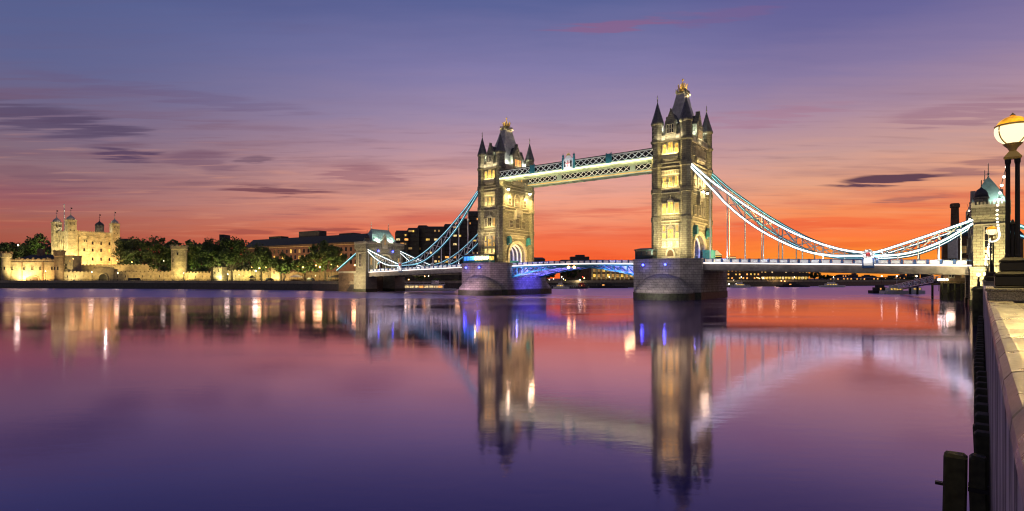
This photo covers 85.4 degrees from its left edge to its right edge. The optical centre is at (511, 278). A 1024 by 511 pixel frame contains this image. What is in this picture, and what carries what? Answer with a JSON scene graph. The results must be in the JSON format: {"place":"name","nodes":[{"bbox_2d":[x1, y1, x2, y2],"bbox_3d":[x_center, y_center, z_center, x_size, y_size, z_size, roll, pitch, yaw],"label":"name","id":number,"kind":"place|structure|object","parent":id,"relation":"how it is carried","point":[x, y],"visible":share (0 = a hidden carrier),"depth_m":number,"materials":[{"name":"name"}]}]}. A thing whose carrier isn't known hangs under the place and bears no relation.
{"place":"outdoors","nodes":[
{"label":"outdoors","id":0,"kind":"place"},
{"bbox_2d":[0,285,976,510],"bbox_3d":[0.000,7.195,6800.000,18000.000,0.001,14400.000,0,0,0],"label":"water","id":1,"kind":"structure","parent":0,"point":[812,398],"depth_m":32.69,"materials":[{"name":"purple liquid"}]},
{"bbox_2d":[0,279,363,291],"bbox_3d":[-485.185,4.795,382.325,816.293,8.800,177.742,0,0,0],"label":"river wall","id":2,"kind":"structure","parent":1,"relation":"in","point":[318,285],"depth_m":384.37,"materials":[{"name":"stone"}]},
{"bbox_2d":[405,280,455,290],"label":"boat","id":3,"kind":"object","parent":1,"relation":"on","point":[435,285],"visible":0.81,"depth_m":319.69,"materials":[{"name":"paint"}]},
{"bbox_2d":[458,262,551,295],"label":"bridge pier","id":4,"kind":"structure","parent":1,"relation":"in","point":[491,279],"depth_m":236.12,"materials":[{"name":"stone"}]},
{"bbox_2d":[368,264,461,276],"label":"side span","id":5,"kind":"object","parent":4,"relation":"on","point":[451,269],"visible":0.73,"depth_m":274.73,"materials":[{"name":"metal"}]},
{"bbox_2d":[462,254,495,262],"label":"control cabin","id":6,"kind":"object","parent":4,"relation":"on","point":[473,258],"visible":0.94,"depth_m":240.85,"materials":[{"name":"glass"}]},
{"bbox_2d":[477,117,534,262],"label":"bridge tower","id":7,"kind":"structure","parent":4,"relation":"on","point":[505,231],"depth_m":246.42,"materials":[{"name":"stone"}]},
{"bbox_2d":[336,191,477,272],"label":"suspension chain","id":8,"kind":"object","parent":7,"relation":"hanging from","point":[465,211],"visible":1,"depth_m":266.99,"materials":[{"name":"teal paint"}]},
{"bbox_2d":[377,234,477,269],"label":"suspension chain","id":9,"kind":"object","parent":7,"relation":"hanging from","point":[402,253],"visible":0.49,"depth_m":289.35,"materials":[{"name":"teal paint"}]},
{"bbox_2d":[487,212,491,226],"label":"window","id":10,"kind":"structure","parent":7,"relation":"in","point":[489,216],"depth_m":244.15,"materials":[{"name":"glass"}]},
{"bbox_2d":[487,233,491,246],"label":"window","id":11,"kind":"structure","parent":7,"relation":"in","point":[489,240],"depth_m":244.09,"materials":[{"name":"glass"}]},
{"bbox_2d":[514,194,520,207],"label":"window","id":12,"kind":"structure","parent":7,"relation":"in","point":[517,201],"depth_m":250.18,"materials":[{"name":"glass"}]},
{"bbox_2d":[515,218,519,228],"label":"window","id":13,"kind":"structure","parent":7,"relation":"in","point":[517,222],"depth_m":250.18,"materials":[{"name":"glass"}]},
{"bbox_2d":[511,260,588,277],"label":"bascule leaf","id":14,"kind":"object","parent":4,"relation":"on","point":[537,269],"visible":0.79,"depth_m":235.05,"materials":[{"name":"metal"}]},
{"bbox_2d":[553,278,568,288],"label":"boat","id":15,"kind":"object","parent":1,"relation":"on","point":[559,286],"visible":0.94,"depth_m":383.81,"materials":[{"name":"paint"}]},
{"bbox_2d":[588,278,627,287],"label":"boat","id":16,"kind":"object","parent":1,"relation":"on","point":[605,285],"visible":0.94,"depth_m":418.15,"materials":[{"name":"paint"}]},
{"bbox_2d":[405,279,937,288],"bbox_3d":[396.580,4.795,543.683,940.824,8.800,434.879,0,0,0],"label":"river wall","id":17,"kind":"structure","parent":1,"relation":"in","point":[630,283],"depth_m":493.60,"materials":[{"name":"stone"}]},
{"bbox_2d":[633,258,727,300],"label":"bridge pier","id":18,"kind":"structure","parent":1,"relation":"in","point":[678,279],"depth_m":186.61,"materials":[{"name":"stone"}]},
{"bbox_2d":[571,260,633,275],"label":"bascule leaf","id":19,"kind":"object","parent":18,"relation":"on","point":[624,266],"visible":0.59,"depth_m":211.07,"materials":[{"name":"metal"}]},
{"bbox_2d":[634,248,657,258],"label":"control cabin","id":20,"kind":"object","parent":18,"relation":"on","point":[645,253],"visible":0.96,"depth_m":194.84,"materials":[{"name":"grey glass"}]},
{"bbox_2d":[651,79,715,258],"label":"bridge tower","id":21,"kind":"structure","parent":18,"relation":"on","point":[681,142],"depth_m":196.44,"materials":[{"name":"stone"}]},
{"bbox_2d":[499,148,652,181],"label":"walkway","id":22,"kind":"structure","parent":21,"relation":"attached to","point":[568,164],"depth_m":216.94,"materials":[{"name":"blue paint"}]},
{"bbox_2d":[527,163,651,187],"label":"walkway","id":23,"kind":"structure","parent":21,"relation":"attached to","point":[617,172],"depth_m":237.01,"materials":[{"name":"beige paint"}]},
{"bbox_2d":[661,203,666,214],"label":"window","id":24,"kind":"structure","parent":21,"relation":"in","point":[664,205],"depth_m":196.37,"materials":[{"name":"glass"}]},
{"bbox_2d":[662,177,666,187],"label":"window","id":25,"kind":"structure","parent":21,"relation":"in","point":[664,179],"depth_m":196.27,"materials":[{"name":"glass"}]},
{"bbox_2d":[667,141,672,153],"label":"window","id":26,"kind":"structure","parent":21,"relation":"in","point":[670,144],"depth_m":194.84,"materials":[{"name":"glass"}]},
{"bbox_2d":[668,176,672,186],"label":"window","id":27,"kind":"structure","parent":21,"relation":"in","point":[670,178],"depth_m":194.84,"materials":[{"name":"glass"}]},
{"bbox_2d":[667,195,673,213],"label":"window","id":28,"kind":"structure","parent":21,"relation":"in","point":[670,202],"depth_m":194.84,"materials":[{"name":"glass"}]},
{"bbox_2d":[667,222,673,238],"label":"window","id":29,"kind":"structure","parent":21,"relation":"in","point":[670,229],"depth_m":194.89,"materials":[{"name":"glass"}]},
{"bbox_2d":[665,248,675,257],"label":"doorway","id":30,"kind":"structure","parent":21,"relation":"in","point":[670,251],"depth_m":194.98,"materials":[{"name":"stone"}]},
{"bbox_2d":[674,142,678,152],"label":"window","id":31,"kind":"structure","parent":21,"relation":"in","point":[676,145],"depth_m":193.75,"materials":[{"name":"glass"}]},
{"bbox_2d":[674,175,678,186],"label":"window","id":32,"kind":"structure","parent":21,"relation":"in","point":[676,178],"depth_m":193.56,"materials":[{"name":"glass"}]},
{"bbox_2d":[674,202,679,213],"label":"window","id":33,"kind":"structure","parent":21,"relation":"in","point":[676,204],"depth_m":193.51,"materials":[{"name":"glass"}]},
{"bbox_2d":[697,175,701,190],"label":"window","id":34,"kind":"structure","parent":21,"relation":"in","point":[699,182],"depth_m":200.83,"materials":[{"name":"glass"}]},
{"bbox_2d":[697,203,701,216],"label":"window","id":35,"kind":"structure","parent":21,"relation":"in","point":[699,207],"depth_m":200.83,"materials":[{"name":"glass"}]},
{"bbox_2d":[691,163,1023,267],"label":"suspension chain","id":36,"kind":"object","parent":21,"relation":"hanging from","point":[868,256],"visible":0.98,"depth_m":166.53,"materials":[{"name":"teal paint"}]},
{"bbox_2d":[711,172,1023,263],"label":"suspension chain","id":37,"kind":"object","parent":21,"relation":"hanging from","point":[716,179],"visible":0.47,"depth_m":191.72,"materials":[{"name":"teal paint"}]},
{"bbox_2d":[703,258,971,274],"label":"side span","id":38,"kind":"object","parent":18,"relation":"on","point":[925,267],"visible":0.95,"depth_m":165.12,"materials":[{"name":"metal"}]},
{"bbox_2d":[730,278,750,287],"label":"boat","id":39,"kind":"object","parent":1,"relation":"on","point":[739,285],"visible":0.98,"depth_m":438.58,"materials":[{"name":"paint"}]},
{"bbox_2d":[776,277,809,286],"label":"boat","id":40,"kind":"object","parent":1,"relation":"on","point":[792,284],"visible":0.92,"depth_m":467.96,"materials":[{"name":"paint"}]},
{"bbox_2d":[819,277,844,286],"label":"boat","id":41,"kind":"object","parent":1,"relation":"on","point":[830,284],"visible":0.93,"depth_m":458.04,"materials":[{"name":"paint"}]},
{"bbox_2d":[868,276,886,292],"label":"boat","id":42,"kind":"object","parent":1,"relation":"on","point":[876,288],"visible":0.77,"depth_m":266.40,"materials":[{"name":"paint"}]},
{"bbox_2d":[879,276,908,293],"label":"boat","id":43,"kind":"object","parent":1,"relation":"on","point":[892,289],"visible":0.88,"depth_m":256.50,"materials":[{"name":"paint"}]},
{"bbox_2d":[905,276,924,293],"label":"boat","id":44,"kind":"object","parent":1,"relation":"on","point":[913,291],"visible":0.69,"depth_m":260.71,"materials":[{"name":"paint"}]},
{"bbox_2d":[935,450,967,510],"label":"timber pile","id":45,"kind":"object","parent":1,"relation":"in","point":[953,483],"visible":1,"depth_m":9.97,"materials":[{"name":"wood"}]},
{"bbox_2d":[971,273,980,325],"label":"timber pile","id":46,"kind":"structure","parent":1,"relation":"in","point":[975,303],"depth_m":83.76,"materials":[{"name":"wood"}]},
{"bbox_2d":[968,453,988,510],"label":"timber pile","id":47,"kind":"object","parent":1,"relation":"in","point":[978,488],"visible":1,"depth_m":9.77,"materials":[{"name":"wood"}]},
{"bbox_2d":[974,366,984,403],"bbox_3d":[15.655,5.554,18.557,0.320,5.211,0.321,0,0,40],"label":"timber pile","id":48,"kind":"object","parent":1,"relation":"in","point":[978,368],"visible":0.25,"depth_m":18.52,"materials":[{"name":"black wood"}]},
{"bbox_2d":[973,422,988,446],"bbox_3d":[9.655,5.590,11.373,0.320,5.211,0.321,0,0,40],"label":"timber pile","id":49,"kind":"object","parent":1,"relation":"in","point":[980,426],"visible":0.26,"depth_m":11.33,"materials":[{"name":"black wood"}]},
{"bbox_2d":[977,273,984,315],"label":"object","id":50,"kind":"structure","parent":1,"relation":"in","point":[980,289],"depth_m":79.78,"materials":[{"name":"stone"}]},
{"bbox_2d":[974,403,987,414],"bbox_3d":[11.051,5.554,13.022,0.320,5.211,0.321,0,0,40],"label":"timber pile","id":51,"kind":"object","parent":1,"relation":"in","point":[981,407],"visible":0.18,"depth_m":12.96,"materials":[{"name":"black wood"}]},
{"bbox_2d":[973,429,989,510],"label":"timber pile","id":52,"kind":"object","parent":1,"relation":"in","point":[981,441],"visible":0.3,"depth_m":10.70,"materials":[{"name":"black wood"}]},
{"bbox_2d":[974,413,988,423],"bbox_3d":[10.136,5.519,11.910,0.320,5.211,0.321,0,0,40],"label":"timber pile","id":53,"kind":"object","parent":1,"relation":"in","point":[981,417],"visible":0.18,"depth_m":11.84,"materials":[{"name":"black wood"}]},
{"bbox_2d":[975,387,987,403],"bbox_3d":[12.447,5.519,14.670,0.320,5.211,0.321,0,0,40],"label":"timber pile","id":54,"kind":"object","parent":1,"relation":"in","point":[981,391],"visible":0.17,"depth_m":14.60,"materials":[{"name":"black wood"}]},
{"bbox_2d":[975,395,987,402],"bbox_3d":[11.997,5.590,14.107,0.320,5.211,0.321,0,0,40],"label":"timber pile","id":55,"kind":"object","parent":1,"relation":"in","point":[982,398],"visible":0.14,"depth_m":14.04,"materials":[{"name":"black wood"}]},
{"bbox_2d":[976,381,986,387],"bbox_3d":[13.393,5.554,15.755,0.320,5.211,0.321,0,0,40],"label":"timber pile","id":56,"kind":"object","parent":1,"relation":"in","point":[979,384],"visible":0.12,"depth_m":15.69,"materials":[{"name":"black wood"}]},
{"bbox_2d":[976,376,986,381],"bbox_3d":[14.324,5.590,16.854,0.320,5.211,0.321,0,0,40],"label":"timber pile","id":57,"kind":"object","parent":1,"relation":"in","point":[982,378],"visible":0.11,"depth_m":16.78,"materials":[{"name":"black wood"}]},
{"bbox_2d":[977,371,986,376],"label":"timber pile","id":58,"kind":"object","parent":1,"relation":"in","point":[981,373],"visible":0.12,"depth_m":17.33,"materials":[{"name":"black wood"}]},
{"bbox_2d":[964,163,1010,305],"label":"abutment tower","id":59,"kind":"structure","parent":1,"relation":"in","point":[982,212],"depth_m":144.28,"materials":[{"name":"stone"}]},
{"bbox_2d":[0,0,1023,278],"label":"sky","id":60,"kind":"structure","parent":0,"point":[858,125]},
{"label":"pavement","id":61,"kind":"structure","parent":0,"visible":0},
{"bbox_2d":[939,203,1023,300],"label":"pile warehouse","id":62,"kind":"structure","parent":61,"relation":"on","point":[952,287],"depth_m":182.00,"materials":[{"name":"brown brick"}]},
{"bbox_2d":[894,275,940,289],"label":"gangway","id":63,"kind":"object","parent":62,"relation":"attached to","point":[929,282],"visible":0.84,"depth_m":221.56,"materials":[{"name":"white paint"}]},
{"bbox_2d":[931,283,939,298],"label":"jetty","id":64,"kind":"object","parent":62,"relation":"on","point":[932,290],"visible":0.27,"depth_m":191.57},
{"bbox_2d":[982,281,1023,510],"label":"parapet wall","id":65,"kind":"structure","parent":61,"relation":"on","point":[1004,335],"depth_m":3.90,"materials":[{"name":"stone"}]},
{"bbox_2d":[982,247,992,281],"bbox_3d":[48.519,-1.380,56.537,0.860,3.594,1.170,0,0,40],"label":"embankment lamp","id":66,"kind":"object","parent":65,"relation":"on","point":[987,268],"visible":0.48,"depth_m":56.51,"materials":[{"name":"metal"}]},
{"bbox_2d":[983,225,997,285],"bbox_3d":[28.545,-1.380,32.960,0.860,3.594,1.170,0,0,40],"label":"embankment lamp","id":67,"kind":"object","parent":65,"relation":"on","point":[991,231],"visible":0.89,"depth_m":32.90,"materials":[{"name":"metal"}]},
{"bbox_2d":[985,113,1023,300],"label":"embankment lamp","id":68,"kind":"object","parent":65,"relation":"on","point":[1009,276],"visible":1,"depth_m":10.54,"materials":[{"name":"metal"}]},
{"bbox_2d":[989,172,1004,241],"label":"festoon lights","id":69,"kind":"object","parent":68,"relation":"hanging from","point":[997,205],"visible":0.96,"depth_m":16.01,"materials":[{"name":"glass"}]},
{"label":"ground","id":70,"kind":"structure","parent":0,"visible":0},
{"bbox_2d":[0,242,9,278],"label":"broad tree","id":71,"kind":"object","parent":70,"relation":"on","point":[7,247],"visible":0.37,"depth_m":447.45,"materials":[{"name":"green plant"}]},
{"bbox_2d":[0,251,12,279],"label":"castle turret","id":72,"kind":"object","parent":70,"relation":"on","point":[5,257],"visible":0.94,"depth_m":426.46,"materials":[{"name":"stone"}]},
{"bbox_2d":[4,244,16,258],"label":"broad tree","id":73,"kind":"object","parent":70,"relation":"on","point":[13,249],"visible":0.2,"depth_m":471.32,"materials":[{"name":"green plant"}]},
{"bbox_2d":[9,242,21,258],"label":"broad tree","id":74,"kind":"object","parent":70,"relation":"on","point":[16,247],"visible":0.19,"depth_m":480.05,"materials":[{"name":"green plant"}]},
{"bbox_2d":[21,247,32,256],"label":"tree","id":75,"kind":"object","parent":70,"relation":"on","point":[25,252],"visible":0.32,"depth_m":448.03,"materials":[{"name":"green plant"}]},
{"bbox_2d":[11,249,53,279],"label":"castle gatehouse","id":76,"kind":"object","parent":70,"relation":"on","point":[35,267],"visible":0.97,"depth_m":430.00,"materials":[{"name":"stone"}]},
{"bbox_2d":[16,233,51,256],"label":"round tree","id":77,"kind":"object","parent":70,"relation":"on","point":[33,245],"visible":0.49,"depth_m":465.19,"materials":[{"name":"green plant"}]},
{"bbox_2d":[53,250,65,279],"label":"castle turret","id":78,"kind":"object","parent":70,"relation":"on","point":[58,255],"visible":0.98,"depth_m":426.50,"materials":[{"name":"brown stone"}]},
{"bbox_2d":[64,255,81,271],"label":"castle lodge","id":79,"kind":"structure","parent":70,"relation":"on","point":[73,263],"depth_m":432.00,"materials":[{"name":"stone"}]},
{"bbox_2d":[51,208,119,264],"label":"castle keep","id":80,"kind":"structure","parent":70,"relation":"on","point":[96,246],"depth_m":534.91,"materials":[{"name":"brown stone"}]},
{"bbox_2d":[64,267,171,280],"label":"castle wall","id":81,"kind":"structure","parent":70,"relation":"on","point":[105,273],"depth_m":424.98,"materials":[{"name":"stone"}]},
{"bbox_2d":[82,264,159,271],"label":"castle wall","id":82,"kind":"structure","parent":70,"relation":"on","point":[125,267],"depth_m":465.06,"materials":[{"name":"stone"}]},
{"bbox_2d":[0,239,250,272],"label":"treeline","id":83,"kind":"object","parent":70,"relation":"on","point":[245,266],"visible":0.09,"depth_m":544.22,"materials":[{"name":"green plant"}]},
{"bbox_2d":[110,236,148,264],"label":"broad tree","id":84,"kind":"object","parent":70,"relation":"on","point":[123,250],"visible":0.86,"depth_m":476.63,"materials":[{"name":"green plant"}]},
{"bbox_2d":[139,235,177,271],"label":"spreading tree","id":85,"kind":"object","parent":70,"relation":"on","point":[161,257],"visible":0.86,"depth_m":435.30,"materials":[{"name":"green plant"}]},
{"bbox_2d":[170,245,188,280],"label":"castle tower","id":86,"kind":"structure","parent":70,"relation":"on","point":[178,261],"depth_m":419.59,"materials":[{"name":"beige stone"}]},
{"bbox_2d":[185,240,202,271],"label":"broad tree","id":87,"kind":"object","parent":70,"relation":"on","point":[192,250],"visible":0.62,"depth_m":436.45,"materials":[{"name":"green plant"}]},
{"bbox_2d":[185,272,210,280],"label":"castle wall","id":88,"kind":"structure","parent":70,"relation":"on","point":[197,276],"depth_m":419.29,"materials":[{"name":"stone"}]},
{"bbox_2d":[194,238,224,280],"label":"plane tree","id":89,"kind":"object","parent":70,"relation":"on","point":[208,250],"visible":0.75,"depth_m":392.82,"materials":[{"name":"green plant"}]},
{"bbox_2d":[213,267,226,280],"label":"castle tower","id":90,"kind":"structure","parent":70,"relation":"on","point":[219,273],"depth_m":404.20,"materials":[{"name":"beige stone"}]},
{"bbox_2d":[213,236,249,280],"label":"plane tree","id":91,"kind":"object","parent":70,"relation":"on","point":[229,256],"visible":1,"depth_m":389.18,"materials":[{"name":"green plant"}]},
{"bbox_2d":[227,270,270,280],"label":"castle wall","id":92,"kind":"structure","parent":70,"relation":"on","point":[240,275],"depth_m":408.72,"materials":[{"name":"stone"}]},
{"bbox_2d":[244,243,273,280],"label":"plane tree","id":93,"kind":"object","parent":70,"relation":"on","point":[261,258],"visible":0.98,"depth_m":379.96,"materials":[{"name":"green plant"}]},
{"bbox_2d":[271,266,281,280],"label":"castle tower","id":94,"kind":"structure","parent":70,"relation":"on","point":[275,276],"depth_m":397.00,"materials":[{"name":"stone"}]},
{"bbox_2d":[270,252,293,280],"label":"plane tree","id":95,"kind":"object","parent":70,"relation":"on","point":[281,266],"visible":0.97,"depth_m":375.45,"materials":[{"name":"green plant"}]},
{"bbox_2d":[290,275,303,280],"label":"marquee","id":96,"kind":"object","parent":70,"relation":"on","point":[297,276],"visible":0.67,"depth_m":367.60,"materials":[{"name":"fabric"}]},
{"bbox_2d":[291,254,318,280],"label":"plane tree","id":97,"kind":"object","parent":70,"relation":"on","point":[300,263],"visible":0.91,"depth_m":370.40,"materials":[{"name":"green plant"}]},
{"bbox_2d":[282,271,338,280],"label":"castle wall","id":98,"kind":"structure","parent":70,"relation":"on","point":[318,274],"depth_m":395.59,"materials":[{"name":"brown stone"}]},
{"bbox_2d":[245,230,381,271],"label":"brick warehouse","id":99,"kind":"structure","parent":70,"relation":"on","point":[294,248],"depth_m":515.61,"materials":[{"name":"brick"}]},
{"bbox_2d":[306,240,347,280],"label":"plane tree","id":100,"kind":"object","parent":70,"relation":"on","point":[325,253],"visible":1,"depth_m":366.75,"materials":[{"name":"green plant"}]},
{"bbox_2d":[338,271,382,290],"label":"bridge approach","id":101,"kind":"structure","parent":70,"relation":"on","point":[346,278],"depth_m":308.18,"materials":[{"name":"brown stone"}]},
{"bbox_2d":[353,224,404,291],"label":"abutment tower","id":102,"kind":"structure","parent":70,"relation":"on","point":[384,243],"depth_m":300.46,"materials":[{"name":"stone"}]},
{"bbox_2d":[395,211,477,280],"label":"hotel block","id":103,"kind":"structure","parent":70,"relation":"on","point":[418,240],"depth_m":436.50,"materials":[{"name":"concrete"}]},
{"bbox_2d":[414,277,586,280],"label":"shrubbery","id":104,"kind":"object","parent":70,"relation":"on","point":[580,278],"visible":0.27,"depth_m":409.62,"materials":[{"name":"black plant"}]},
{"bbox_2d":[560,269,580,277],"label":"broad tree","id":105,"kind":"object","parent":70,"relation":"on","point":[570,274],"visible":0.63,"depth_m":466.24,"materials":[{"name":"black plant"}]},
{"bbox_2d":[560,255,603,279],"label":"quay warehouse","id":106,"kind":"structure","parent":70,"relation":"on","point":[584,273],"depth_m":600.00,"materials":[{"name":"brown brick"}]},
{"bbox_2d":[589,268,633,279],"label":"colonnaded warehouse","id":107,"kind":"structure","parent":70,"relation":"on","point":[597,274],"depth_m":479.90,"materials":[{"name":"brown brick"}]},
{"bbox_2d":[715,250,721,258],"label":"skyscraper","id":108,"kind":"structure","parent":70,"relation":"on","point":[718,255],"depth_m":2600.00,"materials":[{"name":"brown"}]},
{"bbox_2d":[727,271,759,278],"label":"riverside flats","id":109,"kind":"structure","parent":70,"relation":"on","point":[743,274],"depth_m":520.00,"materials":[{"name":"stone"}]},
{"bbox_2d":[760,271,807,279],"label":"riverside flats","id":110,"kind":"structure","parent":70,"relation":"on","point":[784,275],"depth_m":530.00,"materials":[{"name":"concrete"}]},
{"bbox_2d":[808,272,822,279],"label":"broad tree","id":111,"kind":"object","parent":70,"relation":"on","point":[812,275],"visible":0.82,"depth_m":557.70,"materials":[{"name":"black plant"}]},
{"bbox_2d":[818,275,937,279],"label":"treeline","id":112,"kind":"object","parent":70,"relation":"on","point":[892,278],"visible":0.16,"depth_m":761.71,"materials":[{"name":"black plant"}]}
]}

